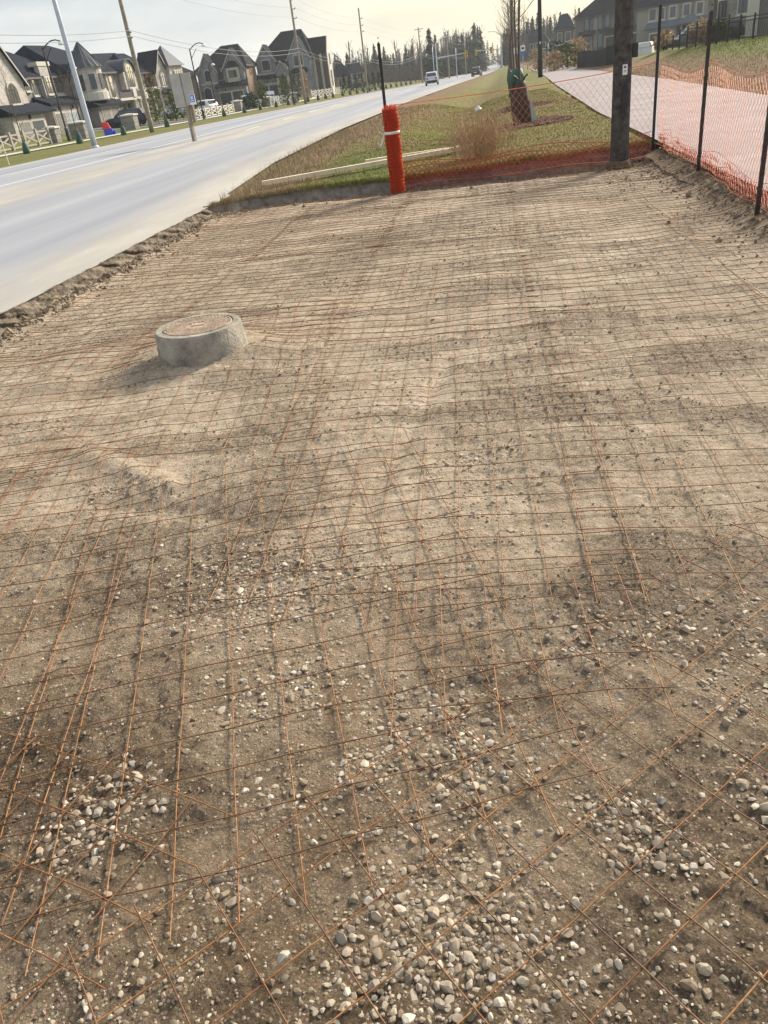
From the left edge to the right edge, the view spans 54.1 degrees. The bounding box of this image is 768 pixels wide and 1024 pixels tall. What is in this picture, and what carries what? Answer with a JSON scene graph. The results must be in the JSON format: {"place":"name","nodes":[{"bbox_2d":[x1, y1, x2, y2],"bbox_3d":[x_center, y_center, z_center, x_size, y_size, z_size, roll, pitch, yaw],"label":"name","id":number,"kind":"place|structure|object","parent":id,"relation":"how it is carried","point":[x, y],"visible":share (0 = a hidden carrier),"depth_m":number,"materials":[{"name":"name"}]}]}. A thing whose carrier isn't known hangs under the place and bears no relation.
{"place":"outdoors","nodes":[
{"label":"outdoors","id":0,"kind":"place"},
{"bbox_2d":[0,97,320,156],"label":"sidewalk","id":1,"kind":"structure","parent":0,"point":[129,132],"depth_m":60.76,"materials":[{"name":"concrete"}]},
{"bbox_2d":[0,62,503,313],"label":"road","id":2,"kind":"structure","parent":0,"point":[59,227],"depth_m":17.32,"materials":[{"name":"asphalt"}]},
{"bbox_2d":[169,72,196,141],"bbox_3d":[-8.379,-17.143,31.957,0.947,2.620,0.241,-3,30,9],"label":"road sign","id":3,"kind":"object","parent":2,"relation":"on","point":[182,90],"visible":0.95,"depth_m":31.65,"materials":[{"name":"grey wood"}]},
{"bbox_2d":[424,71,438,85],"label":"car","id":4,"kind":"object","parent":2,"relation":"on","point":[431,77],"visible":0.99,"depth_m":104.31,"materials":[{"name":"silver metal"}]},
{"bbox_2d":[0,0,660,147],"label":"sky","id":5,"kind":"structure","parent":0,"point":[182,21],"materials":[{"name":"white"}]},
{"bbox_2d":[0,152,767,1023],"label":"pit ground","id":6,"kind":"structure","parent":0,"point":[200,846],"depth_m":2.56,"materials":[{"name":"soil"}]},
{"bbox_2d":[0,333,149,529],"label":"wire sheet","id":7,"kind":"object","parent":6,"relation":"on","point":[54,405],"visible":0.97,"depth_m":4.96,"materials":[{"name":"metal"}]},
{"bbox_2d":[0,423,170,927],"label":"wire sheet","id":8,"kind":"object","parent":6,"relation":"on","point":[50,783],"visible":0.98,"depth_m":2.98,"materials":[{"name":"metal"}]},
{"bbox_2d":[0,196,231,335],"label":"road edge","id":9,"kind":"object","parent":6,"relation":"on","point":[31,307],"visible":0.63,"depth_m":8.12,"materials":[{"name":"soil"}]},
{"bbox_2d":[0,722,234,1023],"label":"wire sheet","id":10,"kind":"object","parent":6,"relation":"on","point":[59,962],"visible":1,"depth_m":1.87,"materials":[{"name":"metal"}]},
{"bbox_2d":[0,265,234,370],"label":"wire sheet","id":11,"kind":"object","parent":6,"relation":"on","point":[111,318],"visible":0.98,"depth_m":6.67,"materials":[{"name":"metal"}]},
{"bbox_2d":[11,300,337,482],"bbox_3d":[-1.142,-1.024,5.101,1.582,0.116,3.112,-6,30,3],"label":"wire sheet","id":12,"kind":"object","parent":6,"relation":"on","point":[295,391],"visible":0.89,"depth_m":4.52,"materials":[{"name":"metal"}]},
{"bbox_2d":[155,313,247,366],"bbox_3d":[-1.277,-1.146,5.329,0.636,0.372,0.636,-8,30,-1],"label":"manhole","id":13,"kind":"object","parent":6,"relation":"on","point":[200,339],"visible":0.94,"depth_m":5.09,"materials":[{"name":"concrete"}]},
{"bbox_2d":[118,215,296,276],"bbox_3d":[-2.046,-3.343,9.372,1.566,0.075,3.136,-2,30,9],"label":"wire sheet","id":14,"kind":"object","parent":6,"relation":"on","point":[211,248],"visible":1,"depth_m":9.19,"materials":[{"name":"metal"}]},
{"bbox_2d":[125,247,375,355],"bbox_3d":[-0.972,-1.962,6.698,1.612,0.102,3.098,-2,30,9],"label":"wire sheet","id":15,"kind":"object","parent":6,"relation":"on","point":[279,295],"visible":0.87,"depth_m":6.74,"materials":[{"name":"metal"}]},
{"bbox_2d":[203,200,319,228],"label":"wire sheet","id":16,"kind":"object","parent":6,"relation":"on","point":[239,215],"visible":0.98,"depth_m":11.21,"materials":[{"name":"metal"}]},
{"bbox_2d":[0,429,622,976],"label":"wire sheet","id":17,"kind":"object","parent":6,"relation":"on","point":[234,767],"visible":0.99,"depth_m":2.30,"materials":[{"name":"metal"}]},
{"bbox_2d":[233,206,403,264],"bbox_3d":[-0.652,-3.377,9.071,1.621,0.094,3.103,-2,30,9],"label":"wire sheet","id":18,"kind":"object","parent":6,"relation":"on","point":[297,254],"visible":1,"depth_m":8.96,"materials":[{"name":"metal"}]},
{"bbox_2d":[294,189,413,219],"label":"wire sheet","id":19,"kind":"object","parent":6,"relation":"on","point":[341,210],"visible":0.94,"depth_m":10.94,"materials":[{"name":"metal"}]},
{"bbox_2d":[377,37,385,106],"bbox_3d":[0.036,-5.928,11.410,0.044,2.175,0.046,-10,30,-4],"label":"fence post","id":20,"kind":"object","parent":6,"relation":"on","point":[381,74],"visible":0.36,"depth_m":11.09,"materials":[{"name":"metal"}]},
{"bbox_2d":[0,507,767,1023],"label":"wire sheet","id":21,"kind":"object","parent":6,"relation":"on","point":[500,835],"visible":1,"depth_m":1.72,"materials":[{"name":"metal"}]},
{"bbox_2d":[379,104,405,194],"bbox_3d":[0.125,-5.498,11.465,0.308,1.264,0.242,9,34,26],"label":"netting roll","id":22,"kind":"object","parent":6,"relation":"on","point":[391,134],"visible":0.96,"depth_m":11.37,"materials":[{"name":"red"}]},
{"bbox_2d":[198,320,654,622],"bbox_3d":[0.248,-0.466,3.886,1.682,0.051,3.202,-2,30,9],"label":"wire sheet","id":23,"kind":"object","parent":6,"relation":"on","point":[459,515],"visible":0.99,"depth_m":3.36,"materials":[{"name":"metal"}]},
{"bbox_2d":[312,239,544,347],"bbox_3d":[0.444,-1.922,6.296,1.593,0.091,3.105,-2,30,9],"label":"wire sheet","id":24,"kind":"object","parent":6,"relation":"on","point":[450,302],"visible":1,"depth_m":6.06,"materials":[{"name":"metal"}]},
{"bbox_2d":[203,139,659,212],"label":"dirt bank","id":25,"kind":"structure","parent":6,"relation":"on","point":[348,191],"depth_m":12.01,"materials":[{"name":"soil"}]},
{"bbox_2d":[368,195,523,251],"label":"wire sheet","id":26,"kind":"object","parent":6,"relation":"on","point":[446,237],"visible":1,"depth_m":8.66,"materials":[{"name":"metal"}]},
{"bbox_2d":[397,179,514,204],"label":"wire sheet","id":27,"kind":"object","parent":6,"relation":"on","point":[446,191],"visible":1,"depth_m":10.88,"materials":[{"name":"metal"}]},
{"bbox_2d":[386,556,675,737],"bbox_3d":[0.418,0.390,2.364,0.814,0.032,0.765,-5,30,5],"label":"wire sheet","id":28,"kind":"object","parent":6,"relation":"on","point":[489,630],"visible":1,"depth_m":2.31,"materials":[{"name":"metal"}]},
{"bbox_2d":[505,168,626,192],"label":"wire sheet","id":29,"kind":"object","parent":6,"relation":"on","point":[569,173],"visible":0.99,"depth_m":10.73,"materials":[{"name":"metal"}]},
{"bbox_2d":[509,178,671,237],"bbox_3d":[2.263,-3.550,8.716,1.601,0.061,3.100,-2,30,9],"label":"wire sheet","id":30,"kind":"object","parent":6,"relation":"on","point":[594,191],"visible":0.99,"depth_m":8.59,"materials":[{"name":"metal"}]},
{"bbox_2d":[606,0,637,170],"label":"utility pole","id":31,"kind":"object","parent":6,"relation":"on","point":[625,49],"visible":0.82,"depth_m":10.84,"materials":[{"name":"brown wood"}]},
{"bbox_2d":[394,62,654,188],"bbox_3d":[2.147,-5.838,11.451,3.958,1.295,0.345,-6,30,2],"label":"safety net","id":32,"kind":"object","parent":31,"relation":"attached to","point":[531,151],"visible":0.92,"depth_m":11.63,"materials":[{"name":"orange"}]},
{"bbox_2d":[517,218,767,323],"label":"wire sheet","id":33,"kind":"object","parent":6,"relation":"on","point":[544,289],"visible":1,"depth_m":5.95,"materials":[{"name":"metal"}]},
{"bbox_2d":[609,155,692,182],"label":"wire sheet","id":34,"kind":"object","parent":6,"relation":"on","point":[629,173],"visible":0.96,"depth_m":10.42,"materials":[{"name":"metal"}]},
{"bbox_2d":[540,303,767,603],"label":"wire sheet","id":35,"kind":"object","parent":6,"relation":"on","point":[650,487],"visible":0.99,"depth_m":3.51,"materials":[{"name":"metal"}]},
{"bbox_2d":[626,164,754,222],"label":"wire sheet","id":36,"kind":"object","parent":6,"relation":"on","point":[649,190],"visible":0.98,"depth_m":8.29,"materials":[{"name":"metal"}]},
{"bbox_2d":[696,4,712,171],"bbox_3d":[3.746,-4.880,8.809,0.044,1.790,0.046,-10,30,-4],"label":"fence post","id":37,"kind":"object","parent":6,"relation":"on","point":[710,22],"visible":0.98,"depth_m":8.76,"materials":[{"name":"metal"}]},
{"bbox_2d":[657,62,767,211],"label":"safety net","id":38,"kind":"object","parent":37,"relation":"hanging from","point":[710,164],"visible":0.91,"depth_m":8.42,"materials":[{"name":"orange"}]},
{"bbox_2d":[644,147,766,210],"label":"dirt bank","id":39,"kind":"structure","parent":6,"relation":"on","point":[657,152],"depth_m":9.98,"materials":[{"name":"soil"}]},
{"bbox_2d":[673,198,767,297],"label":"wire sheet","id":40,"kind":"object","parent":6,"relation":"on","point":[733,241],"visible":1,"depth_m":6.47,"materials":[{"name":"metal"}]},
{"bbox_2d":[754,105,767,215],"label":"fence post","id":41,"kind":"object","parent":6,"relation":"on","point":[761,173],"visible":0.94,"depth_m":6.73,"materials":[{"name":"metal"}]},
{"bbox_2d":[0,35,767,318],"bbox_3d":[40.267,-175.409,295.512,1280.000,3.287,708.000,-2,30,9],"label":"ground","id":42,"kind":"structure","parent":0,"point":[496,80],"depth_m":30.80,"materials":[{"name":"green plant"}]},
{"bbox_2d":[0,63,30,153],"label":"bare tree","id":43,"kind":"object","parent":42,"relation":"on","point":[25,149],"visible":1,"depth_m":44.68,"materials":[{"name":"brown plant"}]},
{"bbox_2d":[0,127,52,152],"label":"rail fence","id":44,"kind":"object","parent":42,"relation":"on","point":[12,145],"visible":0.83,"depth_m":55.07,"materials":[{"name":"wood"}]},
{"bbox_2d":[0,45,56,142],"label":"stone house","id":45,"kind":"structure","parent":42,"relation":"on","point":[34,116],"depth_m":72.12,"materials":[{"name":"stone"}]},
{"bbox_2d":[6,81,23,105],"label":"window","id":46,"kind":"structure","parent":45,"relation":"in","point":[13,88],"depth_m":72.36,"materials":[{"name":"white glass"}]},
{"bbox_2d":[5,51,82,133],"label":"stone house","id":47,"kind":"structure","parent":42,"relation":"on","point":[39,89],"depth_m":79.53,"materials":[{"name":"stone"}]},
{"bbox_2d":[41,126,61,143],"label":"stone pillar","id":48,"kind":"structure","parent":42,"relation":"on","point":[55,135],"depth_m":58.36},
{"bbox_2d":[41,39,70,140],"bbox_3d":[-24.589,-32.481,58.062,2.000,6.779,0.520,-2,30,9],"label":"street lamp","id":49,"kind":"object","parent":42,"relation":"on","point":[65,127],"visible":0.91,"depth_m":57.95,"materials":[{"name":"black metal"}]},
{"bbox_2d":[49,59,84,143],"bbox_3d":[-20.973,-27.369,50.148,1.545,5.065,1.271,-2,30,9],"label":"bare tree","id":50,"kind":"object","parent":42,"relation":"on","point":[79,138],"visible":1,"depth_m":50.65,"materials":[{"name":"brown plant"}]},
{"bbox_2d":[52,0,98,147],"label":"steel light pole","id":51,"kind":"object","parent":42,"relation":"on","point":[77,84],"visible":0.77,"depth_m":38.87,"materials":[{"name":"metal"}]},
{"bbox_2d":[66,120,89,139],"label":"stone pillar","id":52,"kind":"structure","parent":42,"relation":"on","point":[80,125],"depth_m":62.02,"materials":[{"name":"stone"}]},
{"bbox_2d":[15,42,151,127],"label":"stone house","id":53,"kind":"structure","parent":42,"relation":"on","point":[91,71],"depth_m":84.64,"materials":[{"name":"stone"}]},
{"bbox_2d":[124,64,137,88],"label":"window","id":54,"kind":"structure","parent":53,"relation":"in","point":[128,71],"depth_m":91.95,"materials":[{"name":"white glass"}]},
{"bbox_2d":[105,107,146,127],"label":"parked car","id":55,"kind":"object","parent":42,"relation":"on","point":[114,122],"visible":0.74,"depth_m":79.33,"materials":[{"name":"black paint"}]},
{"bbox_2d":[118,113,139,129],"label":"stone pillar","id":56,"kind":"structure","parent":42,"relation":"on","point":[129,121],"depth_m":70.42,"materials":[{"name":"stone"}]},
{"bbox_2d":[118,0,153,132],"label":"utility pole","id":57,"kind":"object","parent":42,"relation":"on","point":[141,88],"visible":0.85,"depth_m":52.67,"materials":[{"name":"brown wood"}]},
{"bbox_2d":[0,30,449,61],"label":"overhead wire","id":58,"kind":"object","parent":57,"relation":"attached to","point":[167,39],"visible":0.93,"depth_m":53.54,"materials":[{"name":"grey"}]},
{"bbox_2d":[34,36,463,64],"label":"overhead wire","id":59,"kind":"object","parent":57,"relation":"attached to","point":[193,49],"visible":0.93,"depth_m":57.11,"materials":[{"name":"grey"}]},
{"bbox_2d":[92,46,184,116],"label":"stone house","id":60,"kind":"structure","parent":42,"relation":"on","point":[166,62],"depth_m":114.80,"materials":[{"name":"stone"}]},
{"bbox_2d":[137,76,166,123],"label":"shrub","id":61,"kind":"object","parent":42,"relation":"on","point":[149,80],"visible":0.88,"depth_m":77.46,"materials":[{"name":"green plant"}]},
{"bbox_2d":[164,88,183,120],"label":"shrub","id":62,"kind":"object","parent":42,"relation":"on","point":[170,97],"visible":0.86,"depth_m":81.07,"materials":[{"name":"green plant"}]},
{"bbox_2d":[182,67,200,100],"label":"stone house","id":63,"kind":"structure","parent":42,"relation":"on","point":[186,70],"depth_m":130.95,"materials":[{"name":"stone"}]},
{"bbox_2d":[195,99,219,114],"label":"parked car","id":64,"kind":"object","parent":42,"relation":"on","point":[208,103],"visible":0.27,"depth_m":91.97,"materials":[{"name":"white paint"}]},
{"bbox_2d":[190,103,234,119],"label":"rail fence","id":65,"kind":"object","parent":42,"relation":"on","point":[216,111],"visible":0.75,"depth_m":87.25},
{"bbox_2d":[195,44,258,105],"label":"stone house","id":66,"kind":"structure","parent":42,"relation":"on","point":[225,67],"depth_m":135.74,"materials":[{"name":"stone"}]},
{"bbox_2d":[255,80,268,107],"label":"shrub","id":67,"kind":"object","parent":42,"relation":"on","point":[262,92],"visible":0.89,"depth_m":99.46,"materials":[{"name":"green plant"}]},
{"bbox_2d":[277,75,290,103],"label":"shrub","id":68,"kind":"object","parent":42,"relation":"on","point":[282,91],"visible":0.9,"depth_m":107.20,"materials":[{"name":"green plant"}]},
{"bbox_2d":[255,29,335,96],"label":"stone house","id":69,"kind":"structure","parent":42,"relation":"on","point":[266,60],"depth_m":143.94,"materials":[{"name":"grey"}]},
{"bbox_2d":[289,0,306,103],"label":"utility pole","id":70,"kind":"object","parent":42,"relation":"on","point":[300,67],"visible":0.93,"depth_m":88.52,"materials":[{"name":"brown wood"}]},
{"bbox_2d":[334,61,365,88],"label":"bungalow","id":71,"kind":"object","parent":42,"relation":"on","point":[341,69],"visible":0.52,"depth_m":185.53,"materials":[{"name":"grey brick"}]},
{"bbox_2d":[261,146,467,185],"bbox_3d":[-0.252,-6.314,13.660,4.133,0.075,0.090,-19,32,-19],"label":"plank","id":72,"kind":"object","parent":42,"relation":"on","point":[334,170],"visible":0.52,"depth_m":13.47,"materials":[{"name":"wood"}]},
{"bbox_2d":[216,122,525,201],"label":"dry grass","id":73,"kind":"structure","parent":42,"relation":"on","point":[296,154],"depth_m":15.79,"materials":[{"name":"plant"}]},
{"bbox_2d":[256,32,488,82],"bbox_3d":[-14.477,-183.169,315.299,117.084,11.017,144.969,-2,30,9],"label":"woods","id":74,"kind":"object","parent":42,"relation":"on","point":[460,67],"visible":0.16,"depth_m":254.07,"materials":[{"name":"plant"}]},
{"bbox_2d":[371,44,380,83],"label":"conifer","id":75,"kind":"object","parent":42,"relation":"on","point":[375,64],"visible":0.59,"depth_m":250.71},
{"bbox_2d":[333,63,426,86],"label":"scrub","id":76,"kind":"object","parent":42,"relation":"on","point":[393,72],"visible":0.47,"depth_m":218.75,"materials":[{"name":"plant"}]},
{"bbox_2d":[420,28,443,81],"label":"conifer","id":77,"kind":"object","parent":42,"relation":"on","point":[429,61],"visible":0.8,"depth_m":207.33,"materials":[{"name":"plant"}]},
{"bbox_2d":[442,24,485,60],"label":"woods","id":78,"kind":"object","parent":42,"relation":"on","point":[467,36],"visible":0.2,"depth_m":289.82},
{"bbox_2d":[468,23,485,71],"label":"conifer","id":79,"kind":"object","parent":42,"relation":"on","point":[474,45],"visible":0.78,"depth_m":261.97,"materials":[{"name":"plant"}]},
{"bbox_2d":[428,105,530,161],"bbox_3d":[1.665,-6.585,12.998,1.810,0.831,1.626,-2,30,9],"label":"dry shrub","id":80,"kind":"object","parent":42,"relation":"on","point":[482,146],"visible":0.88,"depth_m":12.87,"materials":[{"name":"plant"}]},
{"bbox_2d":[485,40,502,65],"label":"woods","id":81,"kind":"object","parent":42,"relation":"on","point":[494,59],"visible":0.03,"depth_m":463.47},
{"bbox_2d":[503,0,533,107],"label":"bare tree","id":82,"kind":"object","parent":42,"relation":"on","point":[513,81],"visible":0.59,"depth_m":24.96,"materials":[{"name":"brown plant"}]},
{"bbox_2d":[508,35,531,62],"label":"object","id":83,"kind":"object","parent":42,"relation":"on","point":[527,46],"visible":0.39,"depth_m":186.16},
{"bbox_2d":[511,0,537,124],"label":"bare tree","id":84,"kind":"object","parent":42,"relation":"on","point":[524,95],"visible":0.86,"depth_m":18.62,"materials":[{"name":"brown plant"}]},
{"bbox_2d":[486,115,573,133],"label":"leaves","id":85,"kind":"object","parent":42,"relation":"on","point":[545,120],"visible":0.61,"depth_m":18.37,"materials":[{"name":"plant"}]},
{"bbox_2d":[522,48,546,70],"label":"bush","id":86,"kind":"object","parent":42,"relation":"on","point":[535,59],"visible":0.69,"depth_m":80.02,"materials":[{"name":"brown plant"}]},
{"bbox_2d":[525,29,549,60],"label":"modern house","id":87,"kind":"structure","parent":42,"relation":"on","point":[533,39],"depth_m":194.50,"materials":[{"name":"stone"}]},
{"bbox_2d":[538,0,542,77],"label":"light pole","id":88,"kind":"object","parent":42,"relation":"on","point":[540,66],"visible":0.79,"depth_m":55.49,"materials":[{"name":"black metal"}]},
{"bbox_2d":[500,5,583,66],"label":"woods","id":89,"kind":"object","parent":42,"relation":"on","point":[545,27],"visible":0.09,"depth_m":248.31,"materials":[{"name":"plant"}]},
{"bbox_2d":[542,50,569,71],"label":"bush","id":90,"kind":"object","parent":42,"relation":"on","point":[556,54],"visible":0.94,"depth_m":70.60,"materials":[{"name":"brown plant"}]},
{"bbox_2d":[554,13,575,57],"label":"modern house","id":91,"kind":"structure","parent":42,"relation":"on","point":[565,29],"depth_m":157.42,"materials":[{"name":"brick"}]},
{"bbox_2d":[551,41,588,68],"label":"bush","id":92,"kind":"object","parent":42,"relation":"on","point":[571,48],"visible":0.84,"depth_m":70.73,"materials":[{"name":"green plant"}]},
{"bbox_2d":[577,45,613,67],"bbox_3d":[16.951,-36.405,60.077,0.475,1.709,17.603,-5,30,5],"label":"silt fence","id":93,"kind":"object","parent":42,"relation":"on","point":[601,57],"visible":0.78,"depth_m":59.86,"materials":[{"name":"fabric"}]},
{"bbox_2d":[573,0,642,55],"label":"modern house","id":94,"kind":"structure","parent":42,"relation":"on","point":[595,21],"depth_m":134.75,"materials":[{"name":"grey paint"}]},
{"bbox_2d":[638,41,654,54],"bbox_3d":[20.062,-36.181,59.143,2.125,1.220,2.830,5,32,21],"label":"cargo trailer","id":95,"kind":"object","parent":42,"relation":"on","point":[645,48],"visible":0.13,"depth_m":57.77,"materials":[{"name":"white metal"}]},
{"bbox_2d":[651,0,661,148],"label":"fence post","id":96,"kind":"object","parent":42,"relation":"on","point":[656,74],"visible":1,"depth_m":11.27,"materials":[{"name":"metal"}]},
{"bbox_2d":[650,28,676,50],"bbox_3d":[17.821,-30.027,47.708,1.830,1.327,1.889,-2,30,9],"label":"bush","id":97,"kind":"object","parent":42,"relation":"on","point":[665,34],"visible":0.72,"depth_m":47.41,"materials":[{"name":"brown plant"}]},
{"bbox_2d":[634,0,713,44],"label":"modern house","id":98,"kind":"structure","parent":42,"relation":"on","point":[677,16],"depth_m":118.68,"materials":[{"name":"grey stone"}]},
{"bbox_2d":[685,16,712,44],"bbox_3d":[17.726,-26.844,41.886,2.080,1.405,2.370,-2,30,9],"label":"bush","id":99,"kind":"object","parent":42,"relation":"on","point":[704,29],"visible":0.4,"depth_m":41.76,"materials":[{"name":"brown plant"}]},
{"bbox_2d":[663,12,767,49],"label":"metal fence","id":100,"kind":"object","parent":42,"relation":"on","point":[687,36],"visible":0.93,"depth_m":37.16,"materials":[{"name":"metal"}]},
{"bbox_2d":[705,16,732,41],"bbox_3d":[17.630,-25.388,39.547,1.391,1.244,1.411,-2,30,9],"label":"bush","id":101,"kind":"object","parent":42,"relation":"on","point":[722,32],"visible":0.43,"depth_m":39.26,"materials":[{"name":"green plant"}]},
{"bbox_2d":[713,0,760,36],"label":"stone house","id":102,"kind":"structure","parent":42,"relation":"on","point":[727,8],"depth_m":82.73,"materials":[{"name":"stone"}]},
{"bbox_2d":[735,0,747,16],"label":"window","id":103,"kind":"structure","parent":102,"relation":"in","point":[742,5],"depth_m":82.20,"materials":[{"name":"white glass"}]},
{"bbox_2d":[745,0,767,36],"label":"stone house","id":104,"kind":"structure","parent":42,"relation":"on","point":[754,6],"depth_m":57.35,"materials":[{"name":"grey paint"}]},
{"bbox_2d":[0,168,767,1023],"bbox_3d":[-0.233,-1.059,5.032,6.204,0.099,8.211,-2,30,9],"label":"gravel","id":105,"kind":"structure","parent":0,"point":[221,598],"depth_m":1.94,"materials":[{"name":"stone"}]},
{"bbox_2d":[232,88,660,200],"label":"grass","id":106,"kind":"structure","parent":0,"point":[425,129],"depth_m":17.70,"materials":[{"name":"plant"}]},
{"bbox_2d":[531,65,767,190],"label":"path","id":107,"kind":"structure","parent":0,"point":[560,74],"depth_m":16.36,"materials":[{"name":"concrete"}]},
{"bbox_2d":[631,35,767,93],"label":"grass","id":108,"kind":"structure","parent":0,"point":[723,42],"depth_m":30.69,"materials":[{"name":"plant"}]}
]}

